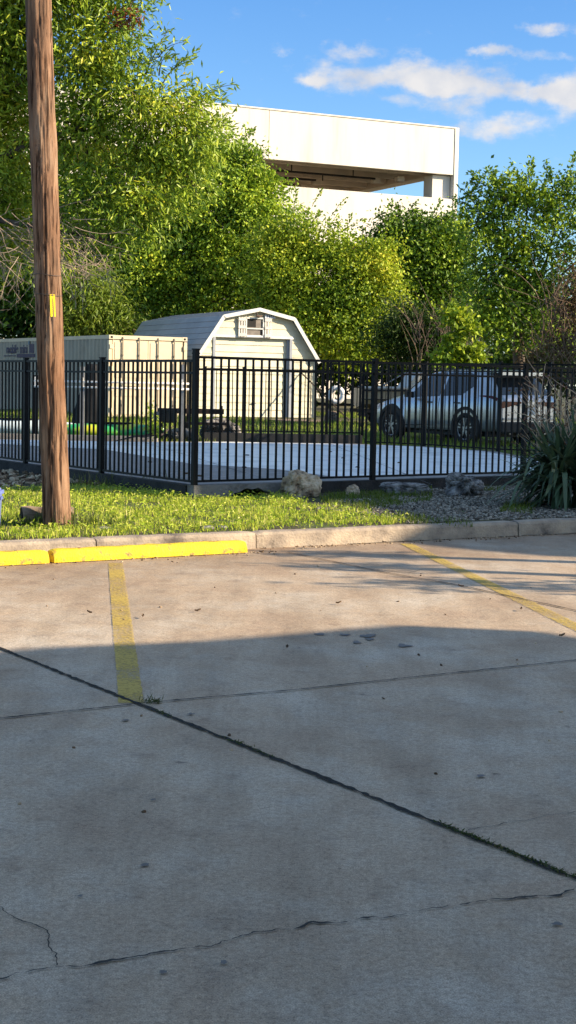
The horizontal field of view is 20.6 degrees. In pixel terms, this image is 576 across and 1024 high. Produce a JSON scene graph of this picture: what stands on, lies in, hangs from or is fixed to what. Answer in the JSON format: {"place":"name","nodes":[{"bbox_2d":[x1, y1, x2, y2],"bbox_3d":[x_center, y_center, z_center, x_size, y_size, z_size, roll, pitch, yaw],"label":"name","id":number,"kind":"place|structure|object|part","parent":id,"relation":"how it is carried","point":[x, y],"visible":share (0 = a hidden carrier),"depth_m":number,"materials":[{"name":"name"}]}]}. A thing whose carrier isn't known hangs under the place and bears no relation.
{"place":"outdoors","nodes":[
{"label":"outdoors","id":0,"kind":"place"},
{"bbox_2d":[0,439,529,488],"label":"court slab","id":1,"kind":"structure","parent":0,"point":[232,472],"depth_m":21.94,"materials":[{"name":"grey concrete"}]},
{"bbox_2d":[0,439,537,475],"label":"court surface","id":2,"kind":"object","parent":1,"relation":"on","point":[215,451],"visible":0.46,"depth_m":26.46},
{"bbox_2d":[116,433,156,440],"bbox_3d":[-2.976,-1.472,31.077,0.962,0.178,0.081,-3,6,-41],"label":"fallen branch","id":3,"kind":"object","parent":2,"relation":"on","point":[134,436],"visible":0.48,"depth_m":31.09,"materials":[{"name":"wood"}]},
{"bbox_2d":[0,533,575,1023],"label":"parking lot","id":4,"kind":"structure","parent":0,"point":[222,839],"depth_m":5.88,"materials":[{"name":"concrete"}]},
{"bbox_2d":[0,550,48,565],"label":"wheel stop","id":5,"kind":"object","parent":4,"relation":"on","point":[18,557],"visible":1,"depth_m":12.75,"materials":[{"name":"yellow paint"}]},
{"bbox_2d":[0,906,57,964],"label":"pavement crack","id":6,"kind":"object","parent":4,"relation":"on","point":[41,927],"visible":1,"depth_m":4.30,"materials":[{"name":"grey concrete"}]},
{"bbox_2d":[0,537,95,551],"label":"kerb","id":7,"kind":"structure","parent":4,"relation":"on","point":[41,544],"depth_m":13.26,"materials":[{"name":"concrete"}]},
{"bbox_2d":[108,563,143,702],"bbox_3d":[-1.071,0.651,10.191,0.126,0.001,5.689,1,5,-7],"label":"stall line","id":8,"kind":"object","parent":4,"relation":"on","point":[126,686],"visible":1,"depth_m":8.76,"materials":[{"name":"yellow paint"}]},
{"bbox_2d":[48,540,246,562],"bbox_3d":[-1.170,0.326,13.495,1.880,0.107,0.173,-2,6,-35],"label":"wheel stop","id":9,"kind":"object","parent":4,"relation":"on","point":[78,554],"visible":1,"depth_m":13.39,"materials":[{"name":"yellow paint"}]},
{"bbox_2d":[139,693,163,703],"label":"weeds","id":10,"kind":"object","parent":4,"relation":"on","point":[154,701],"visible":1,"depth_m":7.38,"materials":[{"name":"green plant"}]},
{"bbox_2d":[90,531,255,548],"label":"kerb","id":11,"kind":"structure","parent":4,"relation":"on","point":[248,538],"depth_m":13.93,"materials":[{"name":"concrete"}]},
{"bbox_2d":[0,889,573,978],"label":"pavement crack","id":12,"kind":"object","parent":4,"relation":"on","point":[102,961],"visible":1,"depth_m":4.36,"materials":[{"name":"grey concrete"}]},
{"bbox_2d":[0,647,575,878],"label":"pavement joint","id":13,"kind":"object","parent":4,"relation":"on","point":[328,779],"visible":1,"depth_m":6.20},
{"bbox_2d":[150,708,575,876],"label":"moss","id":14,"kind":"object","parent":13,"relation":"on","point":[501,847],"visible":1,"depth_m":5.20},
{"bbox_2d":[0,659,575,717],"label":"pavement joint","id":15,"kind":"object","parent":4,"relation":"on","point":[272,691],"visible":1,"depth_m":7.71,"materials":[{"name":"grey concrete"}]},
{"bbox_2d":[5,533,575,812],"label":"grit","id":16,"kind":"object","parent":4,"relation":"on","point":[230,749],"visible":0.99,"depth_m":13.76,"materials":[{"name":"gravel"}]},
{"bbox_2d":[360,634,375,636],"bbox_3d":[0.477,0.738,9.482,0.105,0.001,0.131,1,5,0],"label":"oil spot","id":17,"kind":"object","parent":4,"relation":"on","point":[368,635],"visible":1,"depth_m":9.48,"materials":[{"name":"black liquid"}]},
{"bbox_2d":[251,520,517,547],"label":"kerb","id":18,"kind":"structure","parent":4,"relation":"on","point":[276,538],"depth_m":15.13,"materials":[{"name":"concrete"}]},
{"bbox_2d":[290,552,573,609],"bbox_3d":[1.329,0.564,11.796,0.105,0.001,5.282,-2,5,-29],"label":"pavement joint","id":19,"kind":"object","parent":4,"relation":"on","point":[440,581],"visible":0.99,"depth_m":12.06,"materials":[{"name":"grey concrete"}]},
{"bbox_2d":[353,533,567,543],"bbox_3d":[3.939,0.187,17.075,8.000,0.001,0.038,-2,6,-33],"label":"kerb foot gap","id":20,"kind":"object","parent":4,"relation":"on","point":[462,538],"visible":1,"depth_m":15.63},
{"bbox_2d":[402,544,575,630],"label":"stall line","id":21,"kind":"object","parent":4,"relation":"on","point":[480,580],"visible":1,"depth_m":12.11,"materials":[{"name":"yellow paint"}]},
{"bbox_2d":[468,811,574,829],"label":"pavement crack","id":22,"kind":"object","parent":4,"relation":"on","point":[512,821],"visible":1,"depth_m":5.48,"materials":[{"name":"grey concrete"}]},
{"bbox_2d":[512,518,575,535],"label":"kerb","id":23,"kind":"structure","parent":4,"relation":"on","point":[542,526],"depth_m":16.26,"materials":[{"name":"concrete"}]},
{"bbox_2d":[0,389,575,539],"bbox_3d":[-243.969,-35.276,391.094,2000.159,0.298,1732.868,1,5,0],"label":"yard ground","id":24,"kind":"structure","parent":0,"point":[341,409],"depth_m":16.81,"materials":[{"name":"green plant"}]},
{"bbox_2d":[0,488,3,526],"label":"plastic tote","id":25,"kind":"object","parent":24,"relation":"on","point":[1,493],"visible":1,"depth_m":14.06,"materials":[{"name":"plastic"}]},
{"bbox_2d":[0,418,75,433],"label":"kayak","id":26,"kind":"object","parent":24,"relation":"on","point":[17,425],"visible":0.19,"depth_m":33.24,"materials":[{"name":"plastic"}]},
{"bbox_2d":[20,506,73,522],"bbox_3d":[-2.241,0.045,14.769,0.500,0.205,0.212,0,5,-11],"label":"cut log","id":27,"kind":"object","parent":24,"relation":"on","point":[26,510],"visible":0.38,"depth_m":14.67,"materials":[{"name":"brown wood"}]},
{"bbox_2d":[25,0,70,527],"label":"utility pole","id":28,"kind":"object","parent":24,"relation":"on","point":[48,287],"visible":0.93,"depth_m":14.24,"materials":[{"name":"brown wood"}]},
{"bbox_2d":[0,469,103,486],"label":"rubble","id":29,"kind":"object","parent":24,"relation":"on","point":[8,476],"visible":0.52,"depth_m":20.60,"materials":[{"name":"grey stone"}]},
{"bbox_2d":[1,506,115,526],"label":"weeds","id":30,"kind":"object","parent":24,"relation":"on","point":[74,519],"visible":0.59,"depth_m":14.60,"materials":[{"name":"green plant"}]},
{"bbox_2d":[0,433,157,441],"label":"court edge","id":31,"kind":"object","parent":24,"relation":"on","point":[112,439],"depth_m":31.66,"materials":[{"name":"concrete"}]},
{"bbox_2d":[71,364,96,422],"bbox_3d":[-4.433,-2.443,34.919,0.792,1.636,0.276,1,5,0],"label":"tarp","id":32,"kind":"object","parent":24,"relation":"on","point":[88,398],"visible":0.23,"depth_m":34.84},
{"bbox_2d":[12,245,166,337],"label":"feathery shrub","id":33,"kind":"object","parent":24,"relation":"on","point":[78,319],"visible":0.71,"depth_m":56.19,"materials":[{"name":"green plant"}]},
{"bbox_2d":[0,335,186,416],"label":"shipping container","id":34,"kind":"object","parent":24,"relation":"on","point":[111,347],"visible":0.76,"depth_m":48.43,"materials":[{"name":"beige metal"}]},
{"bbox_2d":[109,337,147,416],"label":"door","id":35,"kind":"structure","parent":34,"relation":"in","point":[122,349],"depth_m":47.79,"materials":[{"name":"metal"}]},
{"bbox_2d":[147,338,186,416],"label":"door","id":36,"kind":"structure","parent":34,"relation":"in","point":[157,350],"depth_m":48.39,"materials":[{"name":"metal"}]},
{"bbox_2d":[0,144,189,337],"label":"background tree","id":37,"kind":"object","parent":24,"relation":"on","point":[11,297],"visible":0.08,"depth_m":60.84,"materials":[{"name":"green plant"}]},
{"bbox_2d":[0,460,190,496],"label":"fence footing","id":38,"kind":"object","parent":24,"relation":"on","point":[117,479],"visible":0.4,"depth_m":19.85,"materials":[{"name":"grey concrete"}]},
{"bbox_2d":[0,348,575,484],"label":"picket fence","id":39,"kind":"object","parent":38,"relation":"on","point":[102,408],"visible":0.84,"depth_m":19.95,"materials":[{"name":"black metal"}]},
{"bbox_2d":[34,365,188,441],"bbox_3d":[-3.589,-2.204,32.217,3.181,1.630,0.092,1,5,0],"label":"pipe rail","id":40,"kind":"object","parent":24,"relation":"on","point":[182,398],"visible":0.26,"depth_m":32.17,"materials":[{"name":"grey metal"}]},
{"bbox_2d":[67,422,163,435],"bbox_3d":[-3.731,-1.693,33.178,2.300,0.371,0.620,1,5,-6],"label":"kayak","id":41,"kind":"object","parent":24,"relation":"on","point":[112,430],"visible":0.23,"depth_m":32.94,"materials":[{"name":"yellow plastic"}]},
{"bbox_2d":[0,0,246,331],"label":"willow oak","id":42,"kind":"object","parent":24,"relation":"on","point":[91,67],"visible":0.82,"depth_m":25.99,"materials":[{"name":"green plant"}]},
{"bbox_2d":[71,464,181,487],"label":"weeds","id":43,"kind":"object","parent":24,"relation":"on","point":[97,481],"visible":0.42,"depth_m":19.73,"materials":[{"name":"green plant"}]},
{"bbox_2d":[143,400,166,440],"bbox_3d":[-2.670,-1.675,31.273,0.442,1.064,0.445,-1,5,-21],"label":"wild sapling","id":44,"kind":"object","parent":24,"relation":"on","point":[148,412],"visible":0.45,"depth_m":31.23,"materials":[{"name":"green plant"}]},
{"bbox_2d":[149,408,177,440],"bbox_3d":[-2.580,-1.813,32.956,0.570,0.690,0.380,1,5,0],"label":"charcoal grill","id":45,"kind":"object","parent":24,"relation":"on","point":[167,417],"visible":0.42,"depth_m":32.78,"materials":[{"name":"black metal"}]},
{"bbox_2d":[167,428,187,440],"bbox_3d":[-2.193,-1.613,32.877,0.639,0.279,0.459,1,5,0],"label":"boulder","id":46,"kind":"object","parent":24,"relation":"on","point":[177,433],"visible":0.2,"depth_m":32.73,"materials":[{"name":"grey stone"}]},
{"bbox_2d":[84,113,308,330],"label":"broadleaf tree","id":47,"kind":"object","parent":24,"relation":"on","point":[168,285],"visible":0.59,"depth_m":58.61,"materials":[{"name":"green plant"}]},
{"bbox_2d":[177,405,225,441],"bbox_3d":[-1.865,-1.816,32.974,1.232,0.800,0.420,1,5,0],"label":"park bench","id":48,"kind":"object","parent":24,"relation":"on","point":[200,412],"visible":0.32,"depth_m":33.09,"materials":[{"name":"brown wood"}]},
{"bbox_2d":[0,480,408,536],"bbox_3d":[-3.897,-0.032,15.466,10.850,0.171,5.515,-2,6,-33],"label":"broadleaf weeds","id":49,"kind":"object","parent":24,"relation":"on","point":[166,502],"visible":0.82,"depth_m":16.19,"materials":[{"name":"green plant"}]},
{"bbox_2d":[200,525,214,528],"bbox_3d":[-0.752,0.149,14.634,0.154,0.051,0.106,1,5,0],"label":"stone","id":50,"kind":"object","parent":24,"relation":"on","point":[207,526],"visible":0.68,"depth_m":14.60,"materials":[{"name":"grey stone"}]},
{"bbox_2d":[199,418,231,436],"bbox_3d":[-1.498,-1.736,33.576,0.770,0.527,0.650,1,5,0],"label":"boulder","id":51,"kind":"object","parent":24,"relation":"on","point":[217,426],"visible":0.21,"depth_m":33.36,"materials":[{"name":"grey stone"}]},
{"bbox_2d":[2,87,458,398],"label":"parking garage","id":52,"kind":"structure","parent":24,"relation":"on","point":[338,159],"depth_m":78.01,"materials":[{"name":"concrete"}]},
{"bbox_2d":[225,423,240,432],"bbox_3d":[-1.159,-1.705,33.381,0.369,0.351,0.346,1,5,0],"label":"boulder","id":53,"kind":"object","parent":24,"relation":"on","point":[231,426],"visible":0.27,"depth_m":33.26,"materials":[{"name":"grey stone"}]},
{"bbox_2d":[187,482,281,497],"bbox_3d":[-0.446,-0.198,18.825,1.734,0.285,0.140,-3,6,-38],"label":"fence footing","id":54,"kind":"object","parent":24,"relation":"on","point":[217,489],"visible":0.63,"depth_m":18.53,"materials":[{"name":"grey concrete"}]},
{"bbox_2d":[133,308,367,421],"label":"barn shed","id":55,"kind":"structure","parent":24,"relation":"on","point":[260,333],"depth_m":49.92,"materials":[{"name":"beige wood"}]},
{"bbox_2d":[215,337,285,416],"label":"roll up door","id":56,"kind":"structure","parent":55,"relation":"in","point":[225,346],"depth_m":49.83,"materials":[{"name":"beige metal"}]},
{"bbox_2d":[245,317,264,337],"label":"loft window","id":57,"kind":"structure","parent":55,"relation":"in","point":[254,325],"depth_m":49.60,"materials":[{"name":"white wood"}]},
{"bbox_2d":[302,373,349,420],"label":"leaning pole","id":58,"kind":"object","parent":55,"relation":"on","point":[325,397],"visible":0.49,"depth_m":49.39,"materials":[{"name":"metal"}]},
{"bbox_2d":[204,432,361,443],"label":"sill","id":59,"kind":"structure","parent":24,"relation":"on","point":[279,437],"depth_m":32.62,"materials":[{"name":"grey concrete"}]},
{"bbox_2d":[204,361,575,451],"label":"picket fence","id":60,"kind":"object","parent":59,"relation":"on","point":[549,364],"visible":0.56,"depth_m":32.09,"materials":[{"name":"black metal"}]},
{"bbox_2d":[0,408,572,456],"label":"yard grass","id":61,"kind":"structure","parent":24,"relation":"on","point":[341,423],"depth_m":40.90,"materials":[{"name":"green plant"}]},
{"bbox_2d":[0,224,575,408],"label":"thicket","id":62,"kind":"object","parent":24,"relation":"on","point":[502,356],"visible":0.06,"depth_m":59.86,"materials":[{"name":"green plant"}]},
{"bbox_2d":[280,469,321,497],"bbox_3d":[0.163,-0.311,18.840,0.486,0.392,0.399,-1,5,-26],"label":"boulder","id":63,"kind":"object","parent":24,"relation":"on","point":[302,483],"visible":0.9,"depth_m":18.69,"materials":[{"name":"stone"}]},
{"bbox_2d":[219,186,418,383],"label":"yellowing tree","id":64,"kind":"object","parent":24,"relation":"on","point":[287,272],"visible":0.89,"depth_m":55.98,"materials":[{"name":"green plant"}]},
{"bbox_2d":[324,410,336,421],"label":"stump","id":65,"kind":"object","parent":24,"relation":"on","point":[335,415],"visible":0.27,"depth_m":46.35,"materials":[{"name":"brown wood"}]},
{"bbox_2d":[345,484,359,494],"bbox_3d":[0.770,-0.243,19.288,0.185,0.196,0.169,-1,5,-24],"label":"boulder","id":66,"kind":"object","parent":24,"relation":"on","point":[354,488],"visible":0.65,"depth_m":19.23,"materials":[{"name":"stone"}]},
{"bbox_2d":[349,408,377,423],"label":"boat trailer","id":67,"kind":"object","parent":24,"relation":"on","point":[369,410],"visible":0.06,"depth_m":45.67,"materials":[{"name":"metal"}]},
{"bbox_2d":[354,372,421,407],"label":"motorboat","id":68,"kind":"object","parent":67,"relation":"on","point":[356,398],"visible":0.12,"depth_m":44.36,"materials":[{"name":"black plastic"}]},
{"bbox_2d":[379,482,431,494],"bbox_3d":[1.447,-0.260,19.515,0.668,0.226,0.455,1,5,0],"label":"boulder","id":69,"kind":"object","parent":24,"relation":"on","point":[389,487],"visible":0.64,"depth_m":19.34,"materials":[{"name":"grey stone"}]},
{"bbox_2d":[348,290,472,378],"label":"evergreen shrub","id":70,"kind":"object","parent":24,"relation":"on","point":[391,334],"visible":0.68,"depth_m":51.37,"materials":[{"name":"green plant"}]},
{"bbox_2d":[349,188,492,359],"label":"shaded tree","id":71,"kind":"object","parent":24,"relation":"on","point":[434,258],"visible":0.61,"depth_m":58.85,"materials":[{"name":"green plant"}]},
{"bbox_2d":[321,475,542,492],"bbox_3d":[3.180,-0.360,21.694,7.512,0.280,0.140,-3,6,-38],"label":"fence footing","id":72,"kind":"object","parent":24,"relation":"on","point":[342,485],"depth_m":20.17,"materials":[{"name":"grey concrete"}]},
{"bbox_2d":[373,278,492,367],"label":"bare brush","id":73,"kind":"object","parent":24,"relation":"on","point":[419,334],"visible":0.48,"depth_m":50.19,"materials":[{"name":"brown plant"}]},
{"bbox_2d":[316,485,575,523],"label":"gravel","id":74,"kind":"structure","parent":24,"relation":"on","point":[440,503],"depth_m":17.50,"materials":[{"name":"grey gravel"}]},
{"bbox_2d":[317,484,537,527],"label":"grass tufts","id":75,"kind":"object","parent":74,"relation":"on","point":[378,494],"visible":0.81,"depth_m":17.95,"materials":[{"name":"green plant"}]},
{"bbox_2d":[490,400,575,510],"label":"yucca","id":76,"kind":"object","parent":74,"relation":"on","point":[557,466],"visible":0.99,"depth_m":17.83,"materials":[{"name":"green leaf"}]},
{"bbox_2d":[506,352,575,503],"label":"bare shrub","id":77,"kind":"object","parent":74,"relation":"on","point":[566,422],"visible":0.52,"depth_m":18.36,"materials":[{"name":"red plant"}]},
{"bbox_2d":[422,297,492,368],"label":"sapling","id":78,"kind":"object","parent":24,"relation":"on","point":[456,350],"visible":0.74,"depth_m":41.62,"materials":[{"name":"green plant"}]},
{"bbox_2d":[444,472,484,496],"bbox_3d":[2.169,-0.300,19.540,0.506,0.382,0.537,1,5,0],"label":"boulder","id":79,"kind":"object","parent":24,"relation":"on","point":[458,483],"visible":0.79,"depth_m":19.37,"materials":[{"name":"grey stone"}]},
{"bbox_2d":[377,368,555,443],"bbox_3d":[3.943,-2.434,36.323,2.330,1.680,4.715,-2,6,-34],"label":"parked car","id":80,"kind":"object","parent":24,"relation":"on","point":[459,408],"visible":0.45,"depth_m":34.89,"materials":[{"name":"silver metal"}]},
{"bbox_3d":[3.190,-2.890,36.081,0.235,0.585,1.120,-2,6,-34],"label":"side window","id":81,"kind":"part","parent":80,"relation":"part of","materials":[{"name":"black glass"}]},
{"bbox_3d":[3.813,-2.830,35.146,0.232,0.528,0.970,-2,6,-34],"label":"side window","id":82,"kind":"part","parent":80,"relation":"part of","materials":[{"name":"black glass"}]},
{"bbox_3d":[5.071,-2.752,34.610,1.439,0.411,0.400,-2,6,-34],"label":"rear window","id":83,"kind":"part","parent":80,"relation":"part of","materials":[{"name":"black glass"}]},
{"bbox_2d":[437,150,575,369],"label":"leafy tree","id":84,"kind":"object","parent":24,"relation":"on","point":[500,240],"visible":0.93,"depth_m":43.30,"materials":[{"name":"green plant"}]},
{"bbox_2d":[485,253,575,366],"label":"bare brush","id":85,"kind":"object","parent":24,"relation":"on","point":[559,308],"visible":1,"depth_m":38.32,"materials":[{"name":"brown plant"}]},
{"bbox_2d":[512,239,575,433],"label":"roadside vine","id":86,"kind":"object","parent":24,"relation":"on","point":[571,308],"visible":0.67,"depth_m":38.77,"materials":[{"name":"grey plant"}]},
{"bbox_2d":[13,0,575,388],"label":"sky","id":87,"kind":"structure","parent":0,"point":[502,73],"materials":[{"name":"blue"}]},
{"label":"ring post","id":88,"kind":"object","parent":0,"visible":0},
{"bbox_2d":[328,385,343,404],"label":"life ring","id":89,"kind":"object","parent":88,"relation":"hanging from","point":[341,399],"visible":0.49,"depth_m":46.81,"materials":[{"name":"white plastic"}]}
]}

